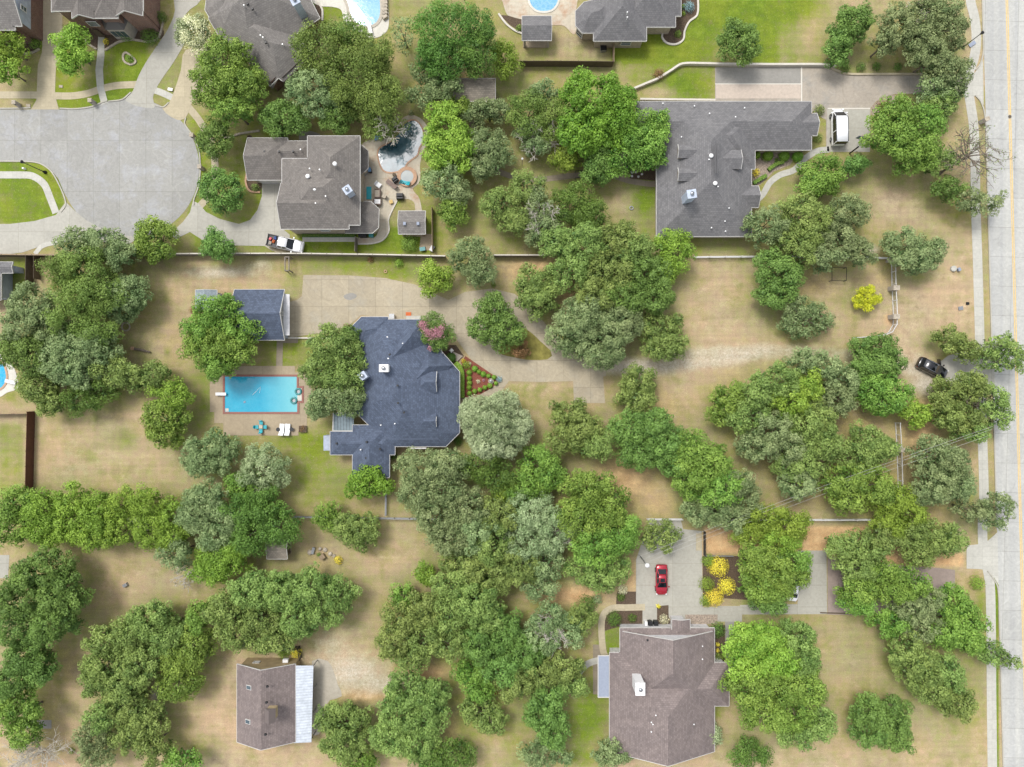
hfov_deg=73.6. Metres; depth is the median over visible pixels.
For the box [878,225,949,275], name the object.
tree
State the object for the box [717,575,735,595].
shrub
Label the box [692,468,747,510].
tree
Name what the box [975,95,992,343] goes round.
kerb
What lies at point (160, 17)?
shrub
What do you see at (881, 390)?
tree
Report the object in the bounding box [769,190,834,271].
tree
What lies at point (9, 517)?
tree
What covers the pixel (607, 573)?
tree
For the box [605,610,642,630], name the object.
planting bed
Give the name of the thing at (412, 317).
porch step
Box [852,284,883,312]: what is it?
tree
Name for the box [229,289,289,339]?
blue roofed garage
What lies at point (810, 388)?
tree
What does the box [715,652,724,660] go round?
shrub
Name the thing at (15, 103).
brick mailbox
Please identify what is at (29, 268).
board fence
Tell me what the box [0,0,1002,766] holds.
ground
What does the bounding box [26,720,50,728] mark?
patio
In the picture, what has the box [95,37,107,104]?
garden path
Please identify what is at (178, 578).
bare tree
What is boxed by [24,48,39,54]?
edging wall
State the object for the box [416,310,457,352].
tree
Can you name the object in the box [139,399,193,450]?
tree
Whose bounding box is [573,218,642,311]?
tree
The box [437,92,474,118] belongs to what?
tree
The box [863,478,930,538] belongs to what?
tree
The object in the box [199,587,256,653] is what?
tree
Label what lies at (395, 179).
covered grill
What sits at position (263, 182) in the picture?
garage door
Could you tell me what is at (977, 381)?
tree
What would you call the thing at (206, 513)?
tree
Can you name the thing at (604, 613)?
garden path
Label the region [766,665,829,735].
tree
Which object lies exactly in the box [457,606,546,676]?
tree
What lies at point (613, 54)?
board fence
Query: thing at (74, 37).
tree
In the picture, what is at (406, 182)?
sun lounger
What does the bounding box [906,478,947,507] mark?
tree
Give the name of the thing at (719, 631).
shrub
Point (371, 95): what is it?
tree
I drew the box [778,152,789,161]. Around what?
ball shrub
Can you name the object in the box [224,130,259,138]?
edging wall
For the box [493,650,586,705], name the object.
tree
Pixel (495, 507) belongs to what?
tree
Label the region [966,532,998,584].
drive apron
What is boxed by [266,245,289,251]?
parking strip
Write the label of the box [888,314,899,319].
stone pillar
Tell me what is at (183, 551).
tree
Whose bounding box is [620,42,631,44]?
window
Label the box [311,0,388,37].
swimming pool
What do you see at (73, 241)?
tree
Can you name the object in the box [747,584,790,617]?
tree
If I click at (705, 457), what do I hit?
tree
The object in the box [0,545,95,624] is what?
tree
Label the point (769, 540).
tree
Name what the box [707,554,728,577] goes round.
shrub
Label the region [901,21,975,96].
tree
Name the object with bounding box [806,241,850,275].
tree
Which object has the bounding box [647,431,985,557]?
power line
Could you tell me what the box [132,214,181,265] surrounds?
tree
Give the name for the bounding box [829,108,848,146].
parked van
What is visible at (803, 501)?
power line
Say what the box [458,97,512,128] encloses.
tree
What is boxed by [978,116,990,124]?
stone mailbox
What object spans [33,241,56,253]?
garden path
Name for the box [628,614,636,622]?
shrub
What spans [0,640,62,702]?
tree
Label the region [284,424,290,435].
sun lounger
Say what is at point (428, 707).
tree
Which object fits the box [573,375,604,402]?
driveway
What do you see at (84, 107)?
kerb
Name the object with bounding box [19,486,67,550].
tree
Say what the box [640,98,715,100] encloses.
retaining wall
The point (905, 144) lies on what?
tree
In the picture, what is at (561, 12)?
swimming pool
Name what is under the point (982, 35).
kerb
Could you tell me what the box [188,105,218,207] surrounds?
pavement
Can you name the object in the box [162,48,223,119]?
driveway
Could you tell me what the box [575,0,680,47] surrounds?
suburban house
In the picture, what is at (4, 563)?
patio
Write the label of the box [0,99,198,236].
cul de sac road
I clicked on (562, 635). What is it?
bare tree
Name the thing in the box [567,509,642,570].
tree
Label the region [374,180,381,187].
armchair
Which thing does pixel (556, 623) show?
tree
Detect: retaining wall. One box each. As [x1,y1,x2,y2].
[288,337,310,338]
[358,201,397,244]
[633,62,835,89]
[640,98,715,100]
[831,67,922,75]
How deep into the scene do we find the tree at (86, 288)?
99.21 m
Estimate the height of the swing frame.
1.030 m
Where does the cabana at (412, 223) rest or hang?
on the ground
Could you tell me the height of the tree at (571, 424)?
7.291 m
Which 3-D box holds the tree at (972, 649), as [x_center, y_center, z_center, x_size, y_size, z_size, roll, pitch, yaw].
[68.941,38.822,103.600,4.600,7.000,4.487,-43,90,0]
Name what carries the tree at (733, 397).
on the ground
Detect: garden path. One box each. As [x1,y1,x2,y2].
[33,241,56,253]
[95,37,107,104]
[276,340,282,365]
[283,339,297,342]
[302,237,354,241]
[453,352,461,360]
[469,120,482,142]
[472,160,654,186]
[581,657,597,674]
[598,604,644,654]
[618,152,624,175]
[725,622,733,687]
[760,147,828,200]
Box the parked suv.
[915,357,948,377]
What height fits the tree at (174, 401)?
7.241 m
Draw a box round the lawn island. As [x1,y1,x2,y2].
[499,329,551,359]
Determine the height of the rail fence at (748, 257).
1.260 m
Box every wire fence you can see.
[255,646,301,660]
[292,516,495,519]
[385,478,386,515]
[703,531,705,556]
[706,555,733,556]
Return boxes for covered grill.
[392,176,398,183]
[396,193,403,199]
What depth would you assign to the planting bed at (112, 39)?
106.97 m
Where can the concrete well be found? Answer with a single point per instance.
(953, 268)
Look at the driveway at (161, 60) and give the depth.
106.97 m
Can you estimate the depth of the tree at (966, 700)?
100.94 m
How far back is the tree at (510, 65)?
102.90 m
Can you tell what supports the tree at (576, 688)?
on the ground
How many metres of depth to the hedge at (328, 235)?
106.43 m
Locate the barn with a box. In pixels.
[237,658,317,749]
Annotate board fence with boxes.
[0,254,158,256]
[24,411,34,490]
[25,255,33,290]
[33,255,40,279]
[164,253,445,257]
[354,236,357,252]
[431,207,433,252]
[493,254,541,256]
[520,60,613,66]
[612,44,614,66]
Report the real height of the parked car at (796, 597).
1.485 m
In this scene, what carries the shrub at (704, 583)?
on the planting bed at (734, 574)
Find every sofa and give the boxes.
[373,199,381,205]
[374,188,380,197]
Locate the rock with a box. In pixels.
[319,553,325,559]
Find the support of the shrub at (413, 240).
on the ground
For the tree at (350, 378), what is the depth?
100.77 m
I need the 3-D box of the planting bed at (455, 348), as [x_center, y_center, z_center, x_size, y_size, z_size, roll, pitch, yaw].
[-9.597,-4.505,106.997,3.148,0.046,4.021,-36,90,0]
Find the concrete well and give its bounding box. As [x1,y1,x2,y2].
[950,266,956,271]
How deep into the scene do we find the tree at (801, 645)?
101.66 m
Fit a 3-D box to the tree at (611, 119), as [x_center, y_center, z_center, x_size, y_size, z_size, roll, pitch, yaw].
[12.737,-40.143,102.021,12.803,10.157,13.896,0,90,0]
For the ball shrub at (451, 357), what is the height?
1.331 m
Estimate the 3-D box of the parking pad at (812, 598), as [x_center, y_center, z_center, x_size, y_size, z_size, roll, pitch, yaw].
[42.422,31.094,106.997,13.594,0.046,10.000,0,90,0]
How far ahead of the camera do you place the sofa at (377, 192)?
106.43 m
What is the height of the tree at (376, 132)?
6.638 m
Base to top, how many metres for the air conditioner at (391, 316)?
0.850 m
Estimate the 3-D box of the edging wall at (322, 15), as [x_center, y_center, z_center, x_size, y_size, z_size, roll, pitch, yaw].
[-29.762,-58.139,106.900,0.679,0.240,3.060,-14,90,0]
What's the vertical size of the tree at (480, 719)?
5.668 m
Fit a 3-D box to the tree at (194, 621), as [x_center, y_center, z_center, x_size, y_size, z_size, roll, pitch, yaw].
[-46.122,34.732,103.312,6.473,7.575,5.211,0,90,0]
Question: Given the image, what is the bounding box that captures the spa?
[397,166,416,186]
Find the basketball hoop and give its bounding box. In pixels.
[849,135,870,153]
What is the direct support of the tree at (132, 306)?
on the ground
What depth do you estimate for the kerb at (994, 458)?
106.87 m
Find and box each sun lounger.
[278,424,284,435]
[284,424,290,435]
[386,179,396,188]
[399,180,409,184]
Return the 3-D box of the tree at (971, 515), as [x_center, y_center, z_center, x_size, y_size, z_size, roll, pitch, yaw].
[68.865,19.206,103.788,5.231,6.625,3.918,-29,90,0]
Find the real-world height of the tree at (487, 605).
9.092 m
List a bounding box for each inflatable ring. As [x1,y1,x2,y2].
[290,397,296,403]
[295,388,301,394]
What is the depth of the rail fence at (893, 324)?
106.33 m
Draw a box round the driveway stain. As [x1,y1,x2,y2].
[343,293,356,299]
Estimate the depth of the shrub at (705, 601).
106.30 m
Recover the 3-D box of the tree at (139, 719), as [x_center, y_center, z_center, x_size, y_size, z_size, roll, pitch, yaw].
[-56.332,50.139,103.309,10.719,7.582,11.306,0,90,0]
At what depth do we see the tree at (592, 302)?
99.88 m
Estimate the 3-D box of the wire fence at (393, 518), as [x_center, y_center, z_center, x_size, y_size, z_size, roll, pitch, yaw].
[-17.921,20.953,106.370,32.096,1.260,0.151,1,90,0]
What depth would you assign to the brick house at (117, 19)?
102.39 m
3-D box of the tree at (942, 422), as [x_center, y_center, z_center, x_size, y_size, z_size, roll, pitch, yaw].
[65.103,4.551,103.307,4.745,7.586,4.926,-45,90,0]
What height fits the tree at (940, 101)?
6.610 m
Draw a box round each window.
[20,3,26,13]
[85,21,99,25]
[576,29,582,38]
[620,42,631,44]
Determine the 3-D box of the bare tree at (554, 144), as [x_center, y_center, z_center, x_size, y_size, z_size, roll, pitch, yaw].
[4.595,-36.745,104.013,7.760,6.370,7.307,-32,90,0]
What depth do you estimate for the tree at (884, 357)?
101.72 m
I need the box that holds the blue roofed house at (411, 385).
[323,317,459,477]
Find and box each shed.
[195,289,221,309]
[265,537,291,558]
[453,78,495,107]
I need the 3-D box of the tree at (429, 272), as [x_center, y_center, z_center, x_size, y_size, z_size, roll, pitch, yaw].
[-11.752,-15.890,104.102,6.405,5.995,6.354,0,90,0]
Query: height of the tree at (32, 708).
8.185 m
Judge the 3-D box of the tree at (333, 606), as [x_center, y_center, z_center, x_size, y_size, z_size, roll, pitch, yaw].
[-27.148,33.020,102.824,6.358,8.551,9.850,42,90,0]
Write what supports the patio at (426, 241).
on the ground
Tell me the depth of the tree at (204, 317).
100.66 m
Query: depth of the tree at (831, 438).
100.28 m
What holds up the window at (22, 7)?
in the brick house at (24, 17)
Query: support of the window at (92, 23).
in the brick house at (117, 19)
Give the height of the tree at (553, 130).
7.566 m
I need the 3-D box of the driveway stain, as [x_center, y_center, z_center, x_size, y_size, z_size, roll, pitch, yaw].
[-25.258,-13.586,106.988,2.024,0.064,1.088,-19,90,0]
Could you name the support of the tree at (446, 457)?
on the ground
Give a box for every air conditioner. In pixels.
[389,314,394,318]
[600,45,606,52]
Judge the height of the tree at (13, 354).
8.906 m
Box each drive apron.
[941,345,994,394]
[964,61,983,104]
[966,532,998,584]
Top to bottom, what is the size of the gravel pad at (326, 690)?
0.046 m
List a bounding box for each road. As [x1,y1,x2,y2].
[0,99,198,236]
[983,0,1023,766]
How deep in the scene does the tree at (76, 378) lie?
100.45 m
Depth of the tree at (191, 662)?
101.52 m
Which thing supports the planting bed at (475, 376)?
on the ground
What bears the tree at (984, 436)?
on the ground
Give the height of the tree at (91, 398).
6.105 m
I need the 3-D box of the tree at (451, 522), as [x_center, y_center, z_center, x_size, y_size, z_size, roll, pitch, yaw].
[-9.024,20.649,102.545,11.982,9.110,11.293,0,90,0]
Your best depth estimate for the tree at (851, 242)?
101.06 m
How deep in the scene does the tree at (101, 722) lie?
101.15 m
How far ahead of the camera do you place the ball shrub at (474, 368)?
106.41 m
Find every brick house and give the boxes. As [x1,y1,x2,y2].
[0,0,42,43]
[51,0,159,38]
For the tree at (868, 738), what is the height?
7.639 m
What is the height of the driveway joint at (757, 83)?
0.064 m
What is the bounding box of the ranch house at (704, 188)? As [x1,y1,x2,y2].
[635,101,819,237]
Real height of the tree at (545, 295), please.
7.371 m
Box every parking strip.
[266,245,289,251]
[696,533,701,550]
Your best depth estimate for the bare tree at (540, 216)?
101.42 m
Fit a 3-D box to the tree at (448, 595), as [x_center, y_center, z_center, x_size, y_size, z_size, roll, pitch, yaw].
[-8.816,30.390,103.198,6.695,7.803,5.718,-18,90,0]
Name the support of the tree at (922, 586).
on the ground
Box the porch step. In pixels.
[406,316,420,318]
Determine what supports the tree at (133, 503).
on the ground
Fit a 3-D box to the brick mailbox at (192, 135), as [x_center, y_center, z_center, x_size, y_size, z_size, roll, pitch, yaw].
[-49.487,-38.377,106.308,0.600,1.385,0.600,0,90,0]
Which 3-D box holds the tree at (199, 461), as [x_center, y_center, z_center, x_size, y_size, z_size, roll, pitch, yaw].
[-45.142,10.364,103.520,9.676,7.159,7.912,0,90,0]
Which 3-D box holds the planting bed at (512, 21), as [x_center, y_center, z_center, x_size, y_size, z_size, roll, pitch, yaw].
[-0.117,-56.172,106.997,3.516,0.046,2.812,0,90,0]
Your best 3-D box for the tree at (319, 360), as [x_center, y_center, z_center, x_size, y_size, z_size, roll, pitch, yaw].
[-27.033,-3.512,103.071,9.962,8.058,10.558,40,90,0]
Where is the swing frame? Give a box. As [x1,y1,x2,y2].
[829,267,846,281]
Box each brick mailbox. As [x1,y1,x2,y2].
[11,100,20,106]
[87,98,95,104]
[189,133,195,138]
[197,164,204,170]
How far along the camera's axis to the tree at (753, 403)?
100.78 m
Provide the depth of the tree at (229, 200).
102.28 m
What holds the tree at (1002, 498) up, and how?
on the ground
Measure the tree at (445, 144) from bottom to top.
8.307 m
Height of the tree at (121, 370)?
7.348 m
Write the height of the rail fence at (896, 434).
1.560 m
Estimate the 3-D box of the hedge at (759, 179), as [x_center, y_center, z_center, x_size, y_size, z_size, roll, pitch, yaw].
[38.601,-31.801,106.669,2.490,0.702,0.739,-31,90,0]
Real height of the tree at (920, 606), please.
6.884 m
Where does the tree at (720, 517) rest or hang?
on the ground
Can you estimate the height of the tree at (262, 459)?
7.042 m
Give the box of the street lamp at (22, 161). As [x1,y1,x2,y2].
[20,160,46,173]
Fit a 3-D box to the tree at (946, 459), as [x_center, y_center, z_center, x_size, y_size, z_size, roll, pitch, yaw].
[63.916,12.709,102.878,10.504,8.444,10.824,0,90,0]
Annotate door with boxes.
[91,30,104,36]
[259,181,281,183]
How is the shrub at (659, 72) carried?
on the ground
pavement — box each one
[0,81,135,99]
[0,171,58,213]
[154,88,172,99]
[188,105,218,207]
[964,0,996,766]
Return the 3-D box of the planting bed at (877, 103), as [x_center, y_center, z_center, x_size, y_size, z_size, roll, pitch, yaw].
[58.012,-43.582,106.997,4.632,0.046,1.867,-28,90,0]
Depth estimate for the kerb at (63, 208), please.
106.87 m
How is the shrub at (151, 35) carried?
on the planting bed at (112, 39)
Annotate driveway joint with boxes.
[715,83,800,83]
[801,67,801,100]
[828,108,869,108]
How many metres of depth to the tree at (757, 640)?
100.98 m
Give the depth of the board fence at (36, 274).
106.06 m
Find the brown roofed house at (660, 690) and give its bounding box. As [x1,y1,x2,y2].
[598,616,728,766]
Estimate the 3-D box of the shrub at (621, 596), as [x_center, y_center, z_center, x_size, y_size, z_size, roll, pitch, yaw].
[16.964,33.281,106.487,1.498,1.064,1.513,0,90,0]
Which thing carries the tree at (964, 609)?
on the ground
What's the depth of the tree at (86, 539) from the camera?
101.36 m
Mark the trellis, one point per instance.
(287, 257)
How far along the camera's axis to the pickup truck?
105.83 m
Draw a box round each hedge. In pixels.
[302,234,355,236]
[454,361,464,397]
[752,174,767,184]
[767,160,784,171]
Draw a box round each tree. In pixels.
[0,29,31,67]
[0,54,30,85]
[0,280,73,351]
[0,331,55,378]
[0,483,34,548]
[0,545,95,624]
[0,597,88,651]
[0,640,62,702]
[0,686,45,752]
[0,724,79,766]
[13,366,67,417]
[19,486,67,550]
[34,251,81,292]
[34,324,126,381]
[39,304,125,351]
[43,480,121,546]
[45,243,130,320]
[46,354,102,390]
[47,22,96,77]
[51,225,95,264]
[57,376,122,418]
[70,523,114,554]
[70,719,117,766]
[75,642,162,705]
[77,615,159,690]
[79,224,143,273]
[79,693,121,736]
[87,352,172,394]
[98,273,153,323]
[99,481,173,548]
[101,684,170,756]
[124,598,188,659]
[131,505,193,551]
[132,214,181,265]
[134,732,178,766]
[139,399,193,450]
[144,374,196,415]
[151,624,219,703]
[153,532,195,573]
[157,495,187,531]
[159,745,205,766]
[171,563,198,592]
[172,476,241,541]
[173,11,212,56]
[175,326,257,372]
[178,292,266,348]
[178,426,242,478]
[183,529,255,588]
[183,598,223,636]
[186,27,268,118]
[194,521,235,553]
[195,115,234,161]
[195,351,237,383]
[197,165,247,217]
[198,225,237,263]
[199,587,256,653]
[207,93,253,127]
[216,488,265,530]
[222,470,279,509]
[225,561,338,614]
[228,484,305,558]
[234,442,291,492]
[237,600,280,639]
[252,627,296,654]
[257,97,311,138]
[276,596,321,640]
[283,65,342,120]
[288,18,408,125]
[297,322,368,389]
[299,571,362,630]
[303,383,366,421]
[310,499,343,533]
[311,698,373,766]
[314,358,364,395]
[318,100,360,135]
[323,12,368,49]
[330,511,381,554]
[339,323,364,347]
[343,464,396,499]
[343,746,379,766]
[350,31,396,74]
[362,113,409,142]
[367,716,441,764]
[373,115,405,145]
[373,590,446,661]
[375,662,452,742]
[389,15,415,56]
[390,613,472,673]
[392,445,466,513]
[402,59,464,110]
[406,0,496,85]
[407,748,451,766]
[410,484,490,556]
[414,258,454,298]
[414,677,453,718]
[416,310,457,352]
[418,161,462,200]
[420,99,477,177]
[426,447,473,480]
[428,566,471,605]
[428,734,477,766]
[429,594,472,632]
[434,198,470,232]
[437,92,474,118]
[437,544,542,595]
[442,179,473,205]
[445,234,497,289]
[448,656,499,707]
[450,575,507,635]
[454,21,497,78]
[454,451,521,498]
[457,388,534,460]
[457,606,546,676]
[457,694,509,736]
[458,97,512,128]
[458,507,500,556]
[465,290,527,354]
[467,126,517,184]
[472,522,514,567]
[478,185,522,223]
[478,653,522,689]
[480,494,518,533]
[487,36,524,80]
[490,478,527,506]
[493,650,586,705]
[496,206,531,236]
[502,489,576,563]
[503,443,569,505]
[504,87,551,139]
[508,168,547,208]
[510,119,550,158]
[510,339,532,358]
[512,261,560,322]
[516,110,558,161]
[516,736,554,766]
[519,575,561,603]
[520,599,587,656]
[521,184,561,248]
[521,683,572,752]
[522,546,564,583]
[525,201,558,234]
[527,77,560,110]
[535,611,568,655]
[536,220,610,294]
[537,95,581,145]
[543,397,604,456]
[544,297,633,358]
[546,143,583,173]
[548,747,574,766]
[549,178,611,232]
[550,467,631,546]
[552,518,581,545]
[555,65,642,158]
[558,670,590,698]
[560,549,633,594]
[563,602,599,637]
[565,292,612,316]
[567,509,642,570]
[572,340,625,371]
[572,427,615,463]
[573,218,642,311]
[579,147,616,188]
[589,736,633,766]
[596,299,646,341]
[597,117,671,179]
[597,253,676,317]
[604,406,674,472]
[611,230,656,273]
[611,361,659,413]
[638,309,690,361]
[639,107,670,138]
[640,518,683,554]
[641,422,691,477]
[648,227,697,283]
[664,427,734,501]
[678,494,748,535]
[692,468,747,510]
[704,378,744,427]
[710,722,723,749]
[714,16,763,67]
[717,666,806,734]
[718,466,763,520]
[721,619,792,686]
[723,359,801,435]
[725,733,774,766]
[727,501,813,549]
[733,409,807,467]
[735,538,812,600]
[736,567,787,606]
[740,203,791,249]
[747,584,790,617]
[750,244,806,310]
[750,641,803,685]
[758,526,803,555]
[764,367,825,422]
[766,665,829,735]
[768,402,845,485]
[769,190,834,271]
[775,291,835,340]
[776,465,820,501]
[776,706,838,752]
[778,616,822,680]
[780,543,813,572]
[782,346,860,396]
[793,150,847,199]
[803,397,838,431]
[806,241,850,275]
[815,192,878,269]
[816,460,897,516]
[820,378,859,419]
[821,28,853,68]
[823,527,894,581]
[825,0,877,48]
[832,556,921,608]
[833,151,872,176]
[833,418,903,473]
[833,593,878,617]
[845,709,887,751]
[846,690,916,754]
[847,331,908,383]
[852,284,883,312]
[852,371,915,417]
[858,92,945,176]
[860,522,901,554]
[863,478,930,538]
[864,605,913,640]
[867,26,902,59]
[876,0,971,58]
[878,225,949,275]
[883,629,958,709]
[884,581,948,643]
[891,102,948,139]
[894,560,933,601]
[896,396,933,430]
[896,517,959,568]
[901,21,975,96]
[904,0,929,25]
[904,433,973,504]
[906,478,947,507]
[913,76,968,111]
[918,88,960,124]
[920,147,960,176]
[921,0,965,32]
[924,651,967,694]
[925,581,993,651]
[926,369,992,435]
[928,323,983,364]
[929,173,970,205]
[929,401,967,431]
[933,472,977,502]
[933,683,978,724]
[938,120,1016,191]
[939,521,970,555]
[947,498,989,522]
[948,422,991,444]
[952,186,1008,217]
[959,623,987,657]
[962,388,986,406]
[968,635,1005,668]
[969,381,1015,430]
[970,330,1023,374]
[976,491,1017,531]
[990,649,1023,671]
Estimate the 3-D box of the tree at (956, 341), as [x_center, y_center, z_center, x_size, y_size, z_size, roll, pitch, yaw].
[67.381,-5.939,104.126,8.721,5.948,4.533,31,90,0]
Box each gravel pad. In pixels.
[312,659,341,734]
[827,556,954,614]
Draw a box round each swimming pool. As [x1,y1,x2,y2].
[0,352,18,396]
[210,366,311,435]
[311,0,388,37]
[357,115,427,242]
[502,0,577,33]
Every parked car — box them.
[654,564,669,594]
[786,579,799,600]
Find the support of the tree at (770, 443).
on the ground
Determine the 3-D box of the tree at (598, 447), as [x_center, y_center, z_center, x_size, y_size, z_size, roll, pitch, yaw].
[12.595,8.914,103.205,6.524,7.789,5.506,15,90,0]
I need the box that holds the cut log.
[134,347,149,352]
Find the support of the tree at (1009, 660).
on the ground
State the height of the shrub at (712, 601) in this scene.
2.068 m
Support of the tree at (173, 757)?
on the ground
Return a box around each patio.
[0,555,8,577]
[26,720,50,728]
[419,234,431,250]
[593,645,600,694]
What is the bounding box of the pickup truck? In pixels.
[265,234,304,252]
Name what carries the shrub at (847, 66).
on the ground
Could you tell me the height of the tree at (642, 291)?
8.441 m
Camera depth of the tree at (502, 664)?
100.70 m
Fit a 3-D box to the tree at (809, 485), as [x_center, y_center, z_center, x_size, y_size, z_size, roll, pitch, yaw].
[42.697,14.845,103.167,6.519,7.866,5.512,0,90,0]
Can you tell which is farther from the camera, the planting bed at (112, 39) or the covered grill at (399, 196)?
the planting bed at (112, 39)
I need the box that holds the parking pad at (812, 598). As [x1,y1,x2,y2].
[740,551,826,614]
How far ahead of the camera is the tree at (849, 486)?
100.97 m
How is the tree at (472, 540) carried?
on the ground
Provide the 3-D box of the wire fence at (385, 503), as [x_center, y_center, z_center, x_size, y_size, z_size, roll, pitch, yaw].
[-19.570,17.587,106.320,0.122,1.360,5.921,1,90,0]
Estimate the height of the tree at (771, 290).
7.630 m
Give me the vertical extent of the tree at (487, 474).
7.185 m
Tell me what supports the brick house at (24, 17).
on the ground
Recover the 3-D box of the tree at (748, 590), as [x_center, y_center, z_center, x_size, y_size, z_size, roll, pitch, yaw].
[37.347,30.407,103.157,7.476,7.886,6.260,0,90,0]
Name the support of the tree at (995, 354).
on the ground
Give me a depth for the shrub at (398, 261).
106.42 m
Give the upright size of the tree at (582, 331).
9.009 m
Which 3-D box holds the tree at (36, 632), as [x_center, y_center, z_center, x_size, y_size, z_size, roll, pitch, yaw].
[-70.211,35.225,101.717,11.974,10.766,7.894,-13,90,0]
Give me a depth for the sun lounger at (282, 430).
106.55 m
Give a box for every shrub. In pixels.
[28,38,42,50]
[125,54,133,62]
[140,29,160,47]
[156,10,167,21]
[251,184,259,190]
[277,647,290,658]
[291,648,301,657]
[334,556,342,564]
[394,257,403,267]
[400,235,419,253]
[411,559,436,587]
[446,353,456,361]
[453,437,461,445]
[462,361,470,368]
[471,366,477,371]
[576,593,597,614]
[593,595,601,603]
[606,610,622,626]
[616,593,624,601]
[617,584,627,594]
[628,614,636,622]
[652,68,664,79]
[659,613,668,623]
[674,29,680,37]
[682,0,694,13]
[697,575,714,592]
[699,594,710,607]
[700,554,713,567]
[703,586,723,607]
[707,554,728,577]
[709,621,725,638]
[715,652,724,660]
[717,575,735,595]
[752,168,759,177]
[755,152,760,158]
[761,151,773,161]
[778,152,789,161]
[791,152,802,162]
[813,104,824,116]
[813,133,823,142]
[841,64,850,72]
[856,62,865,72]
[872,62,881,71]
[892,62,901,71]
[969,575,985,590]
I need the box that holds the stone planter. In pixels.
[299,426,306,431]
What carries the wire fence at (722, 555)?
on the ground
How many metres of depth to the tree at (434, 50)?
99.25 m
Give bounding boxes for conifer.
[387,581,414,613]
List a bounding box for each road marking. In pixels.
[1007,0,1023,621]
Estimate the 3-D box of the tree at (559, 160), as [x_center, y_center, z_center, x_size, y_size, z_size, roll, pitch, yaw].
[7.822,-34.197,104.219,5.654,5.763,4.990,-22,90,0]
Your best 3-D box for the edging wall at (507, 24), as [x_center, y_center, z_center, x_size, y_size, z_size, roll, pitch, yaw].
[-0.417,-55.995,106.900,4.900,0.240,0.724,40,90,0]
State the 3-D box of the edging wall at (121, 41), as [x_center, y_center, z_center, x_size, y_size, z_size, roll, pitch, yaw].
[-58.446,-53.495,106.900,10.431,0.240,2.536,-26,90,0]
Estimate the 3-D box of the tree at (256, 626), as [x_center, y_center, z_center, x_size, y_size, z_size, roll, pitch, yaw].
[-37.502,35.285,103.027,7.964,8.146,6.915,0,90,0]
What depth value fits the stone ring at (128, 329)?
106.80 m
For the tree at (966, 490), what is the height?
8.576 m
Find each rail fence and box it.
[646,518,682,519]
[694,256,889,258]
[749,519,870,520]
[857,265,897,337]
[895,422,903,486]
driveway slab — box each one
[716,67,800,82]
[716,84,800,97]
[827,109,869,150]
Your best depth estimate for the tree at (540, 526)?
100.43 m
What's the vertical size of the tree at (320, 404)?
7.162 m
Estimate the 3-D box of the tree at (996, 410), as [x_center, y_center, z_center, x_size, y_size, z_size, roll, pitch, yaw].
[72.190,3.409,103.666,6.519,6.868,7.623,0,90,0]
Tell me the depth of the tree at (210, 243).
102.38 m
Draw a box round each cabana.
[398,211,425,235]
[522,16,551,47]
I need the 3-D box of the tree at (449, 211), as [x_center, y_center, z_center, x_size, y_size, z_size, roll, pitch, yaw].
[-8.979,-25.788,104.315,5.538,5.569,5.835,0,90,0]
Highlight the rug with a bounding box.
[366,187,370,198]
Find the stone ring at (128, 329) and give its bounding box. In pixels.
[121,322,130,330]
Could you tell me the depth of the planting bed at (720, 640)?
106.98 m
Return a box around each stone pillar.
[888,285,899,290]
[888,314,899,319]
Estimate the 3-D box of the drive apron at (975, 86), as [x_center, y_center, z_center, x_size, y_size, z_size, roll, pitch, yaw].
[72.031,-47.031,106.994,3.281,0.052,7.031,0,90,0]
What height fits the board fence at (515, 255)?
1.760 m
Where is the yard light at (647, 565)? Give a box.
[640,556,649,567]
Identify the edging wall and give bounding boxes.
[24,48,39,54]
[104,19,164,50]
[122,51,136,65]
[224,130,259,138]
[245,174,259,192]
[317,1,323,20]
[498,13,521,34]
[661,0,698,45]
[820,612,941,616]
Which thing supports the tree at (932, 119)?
on the ground
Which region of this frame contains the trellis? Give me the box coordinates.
[284,256,292,272]
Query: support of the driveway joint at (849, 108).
on the driveway at (826, 88)
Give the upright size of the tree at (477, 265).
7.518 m
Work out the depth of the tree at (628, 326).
100.33 m
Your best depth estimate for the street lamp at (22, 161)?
104.40 m
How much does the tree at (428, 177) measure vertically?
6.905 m
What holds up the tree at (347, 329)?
on the ground
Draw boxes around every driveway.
[0,203,133,253]
[31,0,61,108]
[126,0,200,107]
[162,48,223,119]
[173,184,289,250]
[288,275,605,399]
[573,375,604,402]
[636,521,741,623]
[715,67,960,151]
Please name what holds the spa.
on the swimming pool at (387, 160)
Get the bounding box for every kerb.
[0,107,30,108]
[0,160,65,211]
[59,100,106,109]
[108,92,130,101]
[184,118,200,204]
[975,0,983,69]
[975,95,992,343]
[987,571,1003,766]
[992,398,997,528]
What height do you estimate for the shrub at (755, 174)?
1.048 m
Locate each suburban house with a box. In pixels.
[0,262,23,300]
[205,0,322,90]
[243,136,379,233]
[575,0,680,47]
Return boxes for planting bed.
[6,43,39,53]
[84,27,163,48]
[247,135,261,190]
[299,131,319,139]
[313,3,321,17]
[442,345,463,363]
[461,356,497,396]
[501,15,521,31]
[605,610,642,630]
[615,166,654,180]
[616,592,635,603]
[657,605,669,623]
[663,0,699,42]
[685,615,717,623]
[703,556,749,605]
[714,625,724,661]
[752,154,792,185]
[871,95,894,114]
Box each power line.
[641,426,992,555]
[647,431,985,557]
[651,438,980,560]
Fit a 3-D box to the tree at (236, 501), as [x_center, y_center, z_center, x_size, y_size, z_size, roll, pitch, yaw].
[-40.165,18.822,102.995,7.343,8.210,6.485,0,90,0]
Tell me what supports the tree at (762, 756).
on the ground

